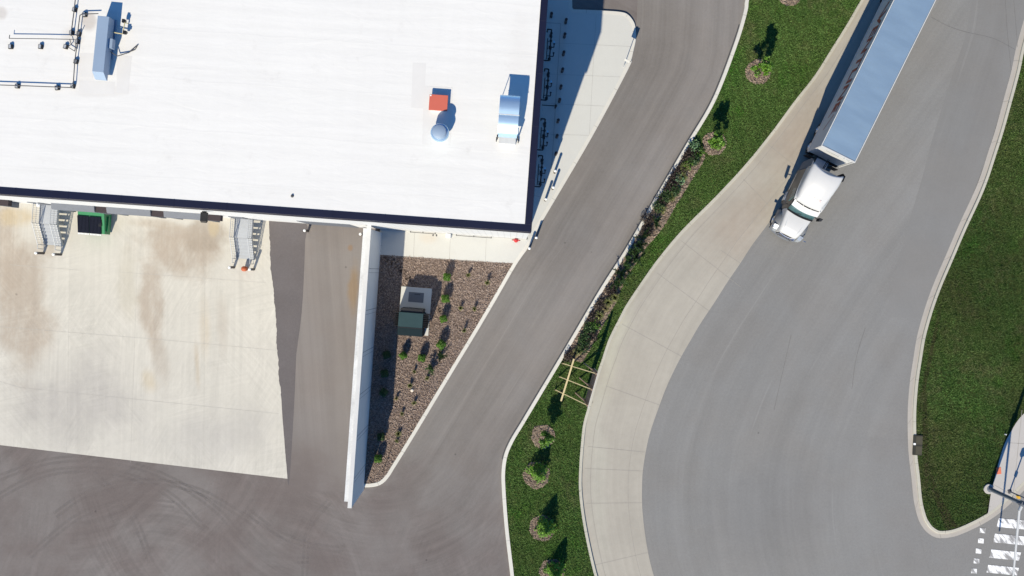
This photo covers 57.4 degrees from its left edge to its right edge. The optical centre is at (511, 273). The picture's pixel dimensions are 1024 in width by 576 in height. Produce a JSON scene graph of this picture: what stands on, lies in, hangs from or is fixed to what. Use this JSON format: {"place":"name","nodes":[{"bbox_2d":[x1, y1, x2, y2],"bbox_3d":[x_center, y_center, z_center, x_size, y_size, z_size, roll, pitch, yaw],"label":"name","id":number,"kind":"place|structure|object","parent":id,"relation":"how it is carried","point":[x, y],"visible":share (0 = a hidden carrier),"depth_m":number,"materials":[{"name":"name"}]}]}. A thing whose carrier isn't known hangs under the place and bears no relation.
{"place":"outdoors","nodes":[
{"label":"outdoors","id":0,"kind":"place"},
{"bbox_2d":[0,203,286,478],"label":"concrete apron","id":1,"kind":"object","parent":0,"point":[105,298],"visible":0.94,"depth_m":67.99,"materials":[{"name":"beige concrete"}]},
{"bbox_2d":[27,202,64,250],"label":"dock stairs","id":2,"kind":"structure","parent":1,"relation":"on","point":[49,224],"depth_m":66.79,"materials":[{"name":"metal"}]},
{"bbox_2d":[77,211,111,235],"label":"dumpster","id":3,"kind":"object","parent":1,"relation":"on","point":[97,224],"visible":0.91,"depth_m":66.73,"materials":[{"name":"green paint"}]},
{"bbox_2d":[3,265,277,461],"bbox_3d":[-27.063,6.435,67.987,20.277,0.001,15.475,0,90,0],"label":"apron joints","id":4,"kind":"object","parent":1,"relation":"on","point":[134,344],"visible":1,"depth_m":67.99,"materials":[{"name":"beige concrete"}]},
{"bbox_2d":[228,216,255,263],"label":"dock stairs","id":5,"kind":"structure","parent":1,"relation":"on","point":[242,237],"depth_m":66.79,"materials":[{"name":"metal"}]},
{"bbox_2d":[0,0,636,575],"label":"yard asphalt","id":6,"kind":"structure","parent":0,"point":[68,514],"depth_m":68.01,"materials":[{"name":"grey asphalt"}]},
{"bbox_2d":[0,0,547,238],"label":"warehouse","id":7,"kind":"structure","parent":6,"relation":"on","point":[319,110],"depth_m":54.82,"materials":[{"name":"metal"}]},
{"bbox_2d":[0,200,18,207],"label":"dock shelter","id":8,"kind":"object","parent":7,"relation":"attached to","point":[8,203],"visible":1,"depth_m":64.29,"materials":[{"name":"fabric"}]},
{"bbox_2d":[51,203,112,214],"bbox_3d":[-29.550,-4.492,65.504,3.784,3.492,0.420,4,90,0],"label":"dock shelter","id":9,"kind":"object","parent":7,"relation":"attached to","point":[74,208],"visible":0.94,"depth_m":63.87,"materials":[{"name":"fabric"}]},
{"bbox_2d":[92,16,137,80],"bbox_3d":[-22.976,-13.020,54.340,2.100,0.940,3.668,6,90,0],"label":"rooftop unit","id":10,"kind":"object","parent":7,"relation":"on","point":[105,41],"visible":1,"depth_m":53.87,"materials":[{"name":"paint"}]},
{"bbox_2d":[106,207,164,217],"bbox_3d":[-25.718,-4.218,65.504,3.924,3.492,0.420,4,90,0],"label":"dock shelter","id":11,"kind":"object","parent":7,"relation":"attached to","point":[128,212],"visible":0.96,"depth_m":63.87,"materials":[{"name":"fabric"}]},
{"bbox_2d":[163,211,222,221],"bbox_3d":[-21.852,-3.942,65.504,3.854,3.492,0.420,4,90,0],"label":"dock shelter","id":12,"kind":"object","parent":7,"relation":"attached to","point":[191,216],"visible":0.78,"depth_m":63.88,"materials":[{"name":"fabric"}]},
{"bbox_2d":[200,211,207,222],"bbox_3d":[-19.439,-3.589,59.080,0.440,0.340,0.720,4,90,0],"label":"wall lamp","id":13,"kind":"object","parent":7,"relation":"attached to","point":[203,216],"visible":1,"depth_m":58.99,"materials":[{"name":"black metal"}]},
{"bbox_2d":[297,221,358,227],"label":"overhead door","id":14,"kind":"structure","parent":7,"relation":"in","point":[307,222],"depth_m":65.14,"materials":[{"name":"metal"}]},
{"bbox_2d":[429,94,447,110],"bbox_3d":[-4.283,-9.964,54.615,1.080,0.410,0.920,4,90,0],"label":"box vent","id":15,"kind":"object","parent":7,"relation":"on","point":[438,102],"visible":1,"depth_m":54.43,"materials":[{"name":"metal"}]},
{"bbox_2d":[430,123,448,141],"bbox_3d":[-4.167,-8.156,54.140,1.080,1.360,1.080,0,90,0],"label":"round vent","id":16,"kind":"object","parent":7,"relation":"on","point":[439,132],"visible":1,"depth_m":53.56,"materials":[{"name":"metal"}]},
{"bbox_2d":[496,95,519,144],"bbox_3d":[-0.193,-8.883,54.085,1.330,1.469,2.660,4,90,0],"label":"intake hood","id":17,"kind":"object","parent":7,"relation":"on","point":[509,105],"visible":1,"depth_m":53.49,"materials":[{"name":"metal"}]},
{"bbox_2d":[344,225,381,507],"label":"screen wall","id":18,"kind":"structure","parent":6,"relation":"on","point":[363,365],"depth_m":63.32,"materials":[{"name":"white paint"}]},
{"bbox_2d":[569,0,635,30],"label":"walk kerb","id":19,"kind":"structure","parent":6,"relation":"on","point":[628,17],"depth_m":67.85,"materials":[{"name":"white concrete"}]},
{"bbox_2d":[284,224,362,491],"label":"ramp asphalt","id":20,"kind":"structure","parent":0,"point":[325,353],"depth_m":68.00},
{"bbox_2d":[269,221,307,484],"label":"ramp patch","id":21,"kind":"object","parent":20,"relation":"on","point":[287,249],"visible":0.86,"depth_m":68.00,"materials":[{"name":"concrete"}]},
{"bbox_2d":[364,255,512,483],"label":"mulch bed","id":22,"kind":"object","parent":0,"point":[410,340],"visible":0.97,"depth_m":67.90,"materials":[{"name":"brown wood"}]},
{"bbox_2d":[374,454,381,462],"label":"shrub","id":23,"kind":"object","parent":22,"relation":"on","point":[378,458],"visible":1,"depth_m":67.09,"materials":[{"name":"green plant"}]},
{"bbox_2d":[377,432,384,440],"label":"shrub","id":24,"kind":"object","parent":22,"relation":"on","point":[381,436],"visible":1,"depth_m":67.24,"materials":[{"name":"green plant"}]},
{"bbox_2d":[379,388,388,396],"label":"shrub","id":25,"kind":"object","parent":22,"relation":"on","point":[383,392],"visible":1,"depth_m":67.20,"materials":[{"name":"green plant"}]},
{"bbox_2d":[380,369,388,377],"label":"shrub","id":26,"kind":"object","parent":22,"relation":"on","point":[384,373],"visible":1,"depth_m":67.20,"materials":[{"name":"green plant"}]},
{"bbox_2d":[399,286,431,335],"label":"equipment pad","id":27,"kind":"object","parent":22,"relation":"on","point":[414,297],"visible":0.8,"depth_m":67.80,"materials":[{"name":"concrete"}]},
{"bbox_2d":[393,307,429,336],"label":"utility cabinet","id":28,"kind":"object","parent":27,"relation":"on","point":[410,321],"visible":1,"depth_m":65.80,"materials":[{"name":"green metal"}]},
{"bbox_2d":[417,354,425,361],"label":"shrub","id":29,"kind":"object","parent":22,"relation":"on","point":[421,357],"visible":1,"depth_m":67.13,"materials":[{"name":"green plant"}]},
{"bbox_2d":[436,339,445,349],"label":"shrub","id":30,"kind":"object","parent":22,"relation":"on","point":[441,344],"visible":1,"depth_m":67.05,"materials":[{"name":"green plant"}]},
{"bbox_2d":[441,294,449,302],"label":"shrub","id":31,"kind":"object","parent":22,"relation":"on","point":[445,298],"visible":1,"depth_m":67.12,"materials":[{"name":"green plant"}]},
{"bbox_2d":[380,0,632,262],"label":"sidewalk","id":32,"kind":"structure","parent":0,"point":[596,48],"depth_m":67.86,"materials":[{"name":"concrete"}]},
{"bbox_2d":[535,155,545,186],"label":"pipe manifold","id":33,"kind":"object","parent":32,"relation":"on","point":[541,173],"visible":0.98,"depth_m":67.11,"materials":[{"name":"black metal"}]},
{"bbox_2d":[537,118,548,150],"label":"pipe manifold","id":34,"kind":"object","parent":32,"relation":"on","point":[543,134],"visible":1,"depth_m":67.12,"materials":[{"name":"black metal"}]},
{"bbox_2d":[541,68,551,100],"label":"pipe manifold","id":35,"kind":"object","parent":32,"relation":"on","point":[547,87],"visible":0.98,"depth_m":67.12,"materials":[{"name":"black metal"}]},
{"bbox_2d":[544,29,554,60],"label":"pipe manifold","id":36,"kind":"object","parent":32,"relation":"on","point":[550,46],"visible":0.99,"depth_m":67.11,"materials":[{"name":"black metal"}]},
{"bbox_2d":[329,0,744,575],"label":"lane asphalt","id":37,"kind":"structure","parent":0,"point":[434,507],"depth_m":68.00,"materials":[{"name":"grey asphalt"}]},
{"bbox_2d":[364,31,635,486],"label":"bed kerb","id":38,"kind":"structure","parent":37,"relation":"on","point":[492,302],"depth_m":67.85,"materials":[{"name":"white concrete"}]},
{"bbox_2d":[502,24,739,458],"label":"kerb sealant","id":39,"kind":"object","parent":37,"relation":"on","point":[626,244],"visible":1,"depth_m":68.00,"materials":[{"name":"grey concrete"}]},
{"bbox_2d":[501,0,748,575],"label":"median kerb","id":40,"kind":"structure","parent":37,"relation":"on","point":[610,275],"depth_m":67.85,"materials":[{"name":"grey concrete"}]},
{"bbox_2d":[505,0,860,575],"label":"grass","id":41,"kind":"structure","parent":0,"point":[693,194],"depth_m":67.89,"materials":[{"name":"green plant"}]},
{"bbox_2d":[524,462,549,488],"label":"mulch ring","id":42,"kind":"object","parent":41,"relation":"on","point":[534,478],"visible":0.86,"depth_m":67.90,"materials":[{"name":"wood"}]},
{"bbox_2d":[523,460,547,483],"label":"young tree","id":43,"kind":"object","parent":42,"relation":"on","point":[540,473],"visible":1,"depth_m":67.18,"materials":[{"name":"green plant"}]},
{"bbox_2d":[522,462,549,489],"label":"mulch ring chips","id":44,"kind":"object","parent":42,"relation":"on","point":[533,480],"visible":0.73,"depth_m":67.83,"materials":[{"name":"brown wood"}]},
{"bbox_2d":[530,515,551,538],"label":"mulch ring","id":45,"kind":"object","parent":41,"relation":"on","point":[538,526],"visible":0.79,"depth_m":67.90,"materials":[{"name":"wood"}]},
{"bbox_2d":[529,515,553,540],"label":"mulch ring chips","id":46,"kind":"object","parent":45,"relation":"on","point":[533,526],"visible":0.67,"depth_m":67.84,"materials":[{"name":"brown wood"}]},
{"bbox_2d":[534,515,557,541],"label":"young tree","id":47,"kind":"object","parent":45,"relation":"on","point":[546,528],"visible":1,"depth_m":67.12,"materials":[{"name":"green plant"}]},
{"bbox_2d":[532,425,553,447],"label":"mulch ring","id":48,"kind":"object","parent":41,"relation":"on","point":[541,436],"visible":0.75,"depth_m":67.89,"materials":[{"name":"wood"}]},
{"bbox_2d":[531,425,554,448],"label":"mulch ring chips","id":49,"kind":"object","parent":48,"relation":"on","point":[536,437],"visible":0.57,"depth_m":67.83,"materials":[{"name":"brown wood"}]},
{"bbox_2d":[538,430,555,448],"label":"young tree","id":50,"kind":"object","parent":48,"relation":"on","point":[547,440],"visible":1,"depth_m":65.76,"materials":[{"name":"green plant"}]},
{"bbox_2d":[539,560,564,575],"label":"mulch ring","id":51,"kind":"object","parent":41,"relation":"on","point":[544,566],"visible":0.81,"depth_m":67.90,"materials":[{"name":"wood"}]},
{"bbox_2d":[539,559,564,575],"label":"mulch ring chips","id":52,"kind":"object","parent":51,"relation":"on","point":[544,573],"visible":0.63,"depth_m":67.84,"materials":[{"name":"brown wood"}]},
{"bbox_2d":[543,560,565,575],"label":"young tree","id":53,"kind":"object","parent":51,"relation":"on","point":[552,571],"visible":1,"depth_m":67.19,"materials":[{"name":"green plant"}]},
{"bbox_2d":[555,359,597,407],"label":"braced sign","id":54,"kind":"object","parent":41,"relation":"on","point":[590,387],"visible":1,"depth_m":66.31,"materials":[{"name":"beige wood"}]},
{"bbox_2d":[564,147,704,361],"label":"kerb bed","id":55,"kind":"object","parent":41,"relation":"on","point":[670,210],"visible":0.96,"depth_m":67.90,"materials":[{"name":"soil"}]},
{"bbox_2d":[563,350,575,363],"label":"leafy plant","id":56,"kind":"object","parent":55,"relation":"on","point":[567,356],"visible":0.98,"depth_m":67.58,"materials":[{"name":"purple plant"}]},
{"bbox_2d":[577,340,588,352],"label":"leafy plant","id":57,"kind":"object","parent":55,"relation":"on","point":[583,347],"visible":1,"depth_m":67.46,"materials":[{"name":"green plant"}]},
{"bbox_2d":[578,331,590,345],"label":"leafy plant","id":58,"kind":"object","parent":55,"relation":"on","point":[583,339],"visible":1,"depth_m":67.48,"materials":[{"name":"green plant"}]},
{"bbox_2d":[583,321,595,334],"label":"leafy plant","id":59,"kind":"object","parent":55,"relation":"on","point":[587,327],"visible":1,"depth_m":67.47,"materials":[{"name":"green plant"}]},
{"bbox_2d":[586,329,597,341],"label":"leafy plant","id":60,"kind":"object","parent":55,"relation":"on","point":[595,333],"visible":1,"depth_m":67.57,"materials":[{"name":"green plant"}]},
{"bbox_2d":[587,311,600,323],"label":"leafy plant","id":61,"kind":"object","parent":55,"relation":"on","point":[591,318],"visible":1,"depth_m":67.56,"materials":[{"name":"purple plant"}]},
{"bbox_2d":[593,297,606,311],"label":"leafy plant","id":62,"kind":"object","parent":55,"relation":"on","point":[600,305],"visible":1,"depth_m":67.56,"materials":[{"name":"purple plant"}]},
{"bbox_2d":[605,285,618,298],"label":"leafy plant","id":63,"kind":"object","parent":55,"relation":"on","point":[608,289],"visible":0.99,"depth_m":67.58,"materials":[{"name":"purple plant"}]},
{"bbox_2d":[612,268,628,280],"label":"spiky shrub","id":64,"kind":"object","parent":55,"relation":"on","point":[622,274],"visible":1,"depth_m":67.27,"materials":[{"name":"green plant"}]},
{"bbox_2d":[623,262,631,275],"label":"spiky shrub","id":65,"kind":"object","parent":55,"relation":"on","point":[627,267],"visible":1,"depth_m":67.32,"materials":[{"name":"green plant"}]},
{"bbox_2d":[562,148,704,362],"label":"shrubs","id":66,"kind":"object","parent":55,"relation":"on","point":[648,238],"visible":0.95,"depth_m":67.85,"materials":[{"name":"green plant"}]},
{"bbox_2d":[627,247,640,256],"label":"spiky shrub","id":67,"kind":"object","parent":55,"relation":"on","point":[631,252],"visible":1,"depth_m":67.23,"materials":[{"name":"green plant"}]},
{"bbox_2d":[632,251,642,265],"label":"spiky shrub","id":68,"kind":"object","parent":55,"relation":"on","point":[636,260],"visible":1,"depth_m":67.26,"materials":[{"name":"green plant"}]},
{"bbox_2d":[632,240,648,253],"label":"spiky shrub","id":69,"kind":"object","parent":55,"relation":"on","point":[640,246],"visible":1,"depth_m":67.15,"materials":[{"name":"green plant"}]},
{"bbox_2d":[633,227,650,244],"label":"spiky shrub","id":70,"kind":"object","parent":55,"relation":"on","point":[644,236],"visible":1,"depth_m":67.24,"materials":[{"name":"green plant"}]},
{"bbox_2d":[641,224,653,234],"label":"leafy plant","id":71,"kind":"object","parent":55,"relation":"on","point":[648,226],"visible":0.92,"depth_m":67.56,"materials":[{"name":"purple plant"}]},
{"bbox_2d":[640,211,655,225],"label":"leafy plant","id":72,"kind":"object","parent":55,"relation":"on","point":[644,220],"visible":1,"depth_m":67.59,"materials":[{"name":"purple plant"}]},
{"bbox_2d":[653,215,661,228],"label":"spiky shrub","id":73,"kind":"object","parent":55,"relation":"on","point":[656,222],"visible":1,"depth_m":67.23,"materials":[{"name":"green plant"}]},
{"bbox_2d":[652,200,666,213],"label":"leafy plant","id":74,"kind":"object","parent":55,"relation":"on","point":[658,207],"visible":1,"depth_m":67.49,"materials":[{"name":"green plant"}]},
{"bbox_2d":[658,188,673,203],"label":"leafy plant","id":75,"kind":"object","parent":55,"relation":"on","point":[668,195],"visible":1,"depth_m":67.47,"materials":[{"name":"green plant"}]},
{"bbox_2d":[668,183,681,196],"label":"leafy plant","id":76,"kind":"object","parent":55,"relation":"on","point":[676,191],"visible":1,"depth_m":67.47,"materials":[{"name":"green plant"}]},
{"bbox_2d":[675,173,686,185],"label":"leafy plant","id":77,"kind":"object","parent":55,"relation":"on","point":[681,180],"visible":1,"depth_m":67.54,"materials":[{"name":"green plant"}]},
{"bbox_2d":[674,163,688,175],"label":"leafy plant","id":78,"kind":"object","parent":55,"relation":"on","point":[679,166],"visible":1,"depth_m":67.56,"materials":[{"name":"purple plant"}]},
{"bbox_2d":[680,151,694,162],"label":"leafy plant","id":79,"kind":"object","parent":55,"relation":"on","point":[687,155],"visible":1,"depth_m":67.55,"materials":[{"name":"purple plant"}]},
{"bbox_2d":[687,139,700,151],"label":"leafy plant","id":80,"kind":"object","parent":55,"relation":"on","point":[693,145],"visible":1,"depth_m":67.55,"materials":[{"name":"green plant"}]},
{"bbox_2d":[688,152,700,166],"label":"leafy plant","id":81,"kind":"object","parent":55,"relation":"on","point":[694,161],"visible":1,"depth_m":67.47,"materials":[{"name":"green plant"}]},
{"bbox_2d":[702,134,725,153],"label":"mulch ring","id":82,"kind":"object","parent":41,"relation":"on","point":[708,145],"visible":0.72,"depth_m":67.90,"materials":[{"name":"wood"}]},
{"bbox_2d":[702,131,726,155],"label":"mulch ring chips","id":83,"kind":"object","parent":82,"relation":"on","point":[705,143],"visible":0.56,"depth_m":67.83,"materials":[{"name":"brown wood"}]},
{"bbox_2d":[707,130,725,149],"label":"young tree","id":84,"kind":"object","parent":82,"relation":"on","point":[715,141],"visible":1,"depth_m":65.70,"materials":[{"name":"green plant"}]},
{"bbox_2d":[745,59,769,83],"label":"mulch ring","id":85,"kind":"object","parent":41,"relation":"on","point":[754,73],"visible":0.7,"depth_m":67.90,"materials":[{"name":"wood"}]},
{"bbox_2d":[745,59,770,84],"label":"mulch ring chips","id":86,"kind":"object","parent":85,"relation":"on","point":[757,78],"visible":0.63,"depth_m":67.84,"materials":[{"name":"brown wood"}]},
{"bbox_2d":[750,56,773,76],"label":"young tree","id":87,"kind":"object","parent":85,"relation":"on","point":[764,66],"visible":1,"depth_m":65.95,"materials":[{"name":"green plant"}]},
{"bbox_2d":[582,0,880,575],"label":"concrete shoulder","id":88,"kind":"object","parent":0,"point":[664,309],"visible":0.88,"depth_m":67.99},
{"bbox_2d":[579,0,863,575],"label":"shoulder kerb","id":89,"kind":"structure","parent":88,"relation":"on","point":[701,212],"depth_m":67.87,"materials":[{"name":"grey concrete"}]},
{"bbox_2d":[585,0,873,575],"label":"shoulder joints","id":90,"kind":"object","parent":88,"relation":"on","point":[686,315],"visible":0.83,"depth_m":67.99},
{"bbox_2d":[642,0,1023,575],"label":"road asphalt","id":91,"kind":"structure","parent":0,"point":[809,475],"depth_m":68.00,"materials":[{"name":"grey asphalt"}]},
{"bbox_2d":[769,123,845,241],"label":"semi tractor","id":92,"kind":"object","parent":91,"relation":"on","point":[812,188],"visible":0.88,"depth_m":65.59,"materials":[{"name":"white metal"}]},
{"bbox_2d":[807,0,935,167],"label":"semi trailer","id":93,"kind":"object","parent":92,"relation":"on","point":[867,83],"visible":1,"depth_m":63.90,"materials":[{"name":"metal"}]},
{"bbox_2d":[774,0,1017,408],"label":"road seams","id":94,"kind":"object","parent":91,"relation":"on","point":[1010,64],"visible":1,"depth_m":67.99,"materials":[{"name":"grey asphalt"}]},
{"bbox_2d":[886,0,1023,316],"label":"road inlay","id":95,"kind":"object","parent":91,"relation":"on","point":[965,126],"visible":1,"depth_m":68.00,"materials":[{"name":"concrete"}]},
{"bbox_2d":[908,21,1023,537],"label":"gutter","id":96,"kind":"object","parent":91,"relation":"on","point":[927,529],"visible":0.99,"depth_m":67.99,"materials":[{"name":"grey concrete"}]},
{"bbox_2d":[907,420,1023,575],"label":"junction asphalt","id":97,"kind":"structure","parent":0,"point":[954,556],"depth_m":68.01,"materials":[{"name":"grey asphalt"}]},
{"bbox_2d":[971,518,1023,574],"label":"crosswalk markings","id":98,"kind":"object","parent":97,"relation":"on","point":[1004,538],"visible":1,"depth_m":67.99,"materials":[{"name":"paint"}]},
{"bbox_2d":[916,55,1023,530],"bbox_3d":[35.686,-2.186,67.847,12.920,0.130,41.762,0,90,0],"label":"verge grass","id":99,"kind":"structure","parent":0,"point":[964,414],"depth_m":67.89,"materials":[{"name":"green plant"}]},
{"bbox_2d":[983,484,1023,575],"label":"signal pole","id":100,"kind":"object","parent":99,"relation":"on","point":[988,489],"visible":1,"depth_m":63.44,"materials":[{"name":"paint"},{"name":"grey concrete"},{"name":"metal"}]},
{"bbox_2d":[987,413,1023,512],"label":"corner walk","id":101,"kind":"structure","parent":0,"point":[1011,465],"depth_m":67.86,"materials":[{"name":"grey concrete"}]},
{"label":"ground","id":102,"kind":"structure","parent":0,"visible":0},
{"bbox_2d":[913,39,1023,533],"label":"verge kerb","id":103,"kind":"structure","parent":102,"relation":"on","point":[939,289],"depth_m":67.86,"materials":[{"name":"grey concrete"}]},
{"bbox_2d":[912,435,922,454],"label":"storm drain","id":104,"kind":"object","parent":103,"relation":"in","point":[917,444],"visible":1,"depth_m":67.79,"materials":[{"name":"metal"}]},
{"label":"mulch ring","id":105,"kind":"structure","parent":0,"visible":0},
{"bbox_2d":[780,0,798,5],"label":"mulch ring chips","id":106,"kind":"object","parent":105,"relation":"on","point":[793,2],"visible":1,"depth_m":67.84,"materials":[{"name":"brown wood"}]},
{"bbox_3d":[-25.504,-12.423,54.720,0.240,0.200,0.260,10,90,0],"label":"pipe support","id":107,"kind":"object","parent":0,"visible":0},
{"bbox_2d":[1,13,97,87],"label":"roof pipe","id":108,"kind":"object","parent":107,"relation":"on","point":[74,61],"visible":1,"depth_m":54.58,"materials":[{"name":"grey metal"}]},
{"bbox_3d":[-25.414,-13.590,54.720,0.240,0.200,0.260,10,90,0],"label":"pipe support","id":109,"kind":"object","parent":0,"visible":0},
{"bbox_2d":[9,35,74,39],"bbox_3d":[-27.390,-13.690,54.520,3.836,0.044,0.234,4,90,0],"label":"roof pipe","id":110,"kind":"object","parent":109,"relation":"on","point":[37,38],"visible":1,"depth_m":54.50,"materials":[{"name":"grey metal"}]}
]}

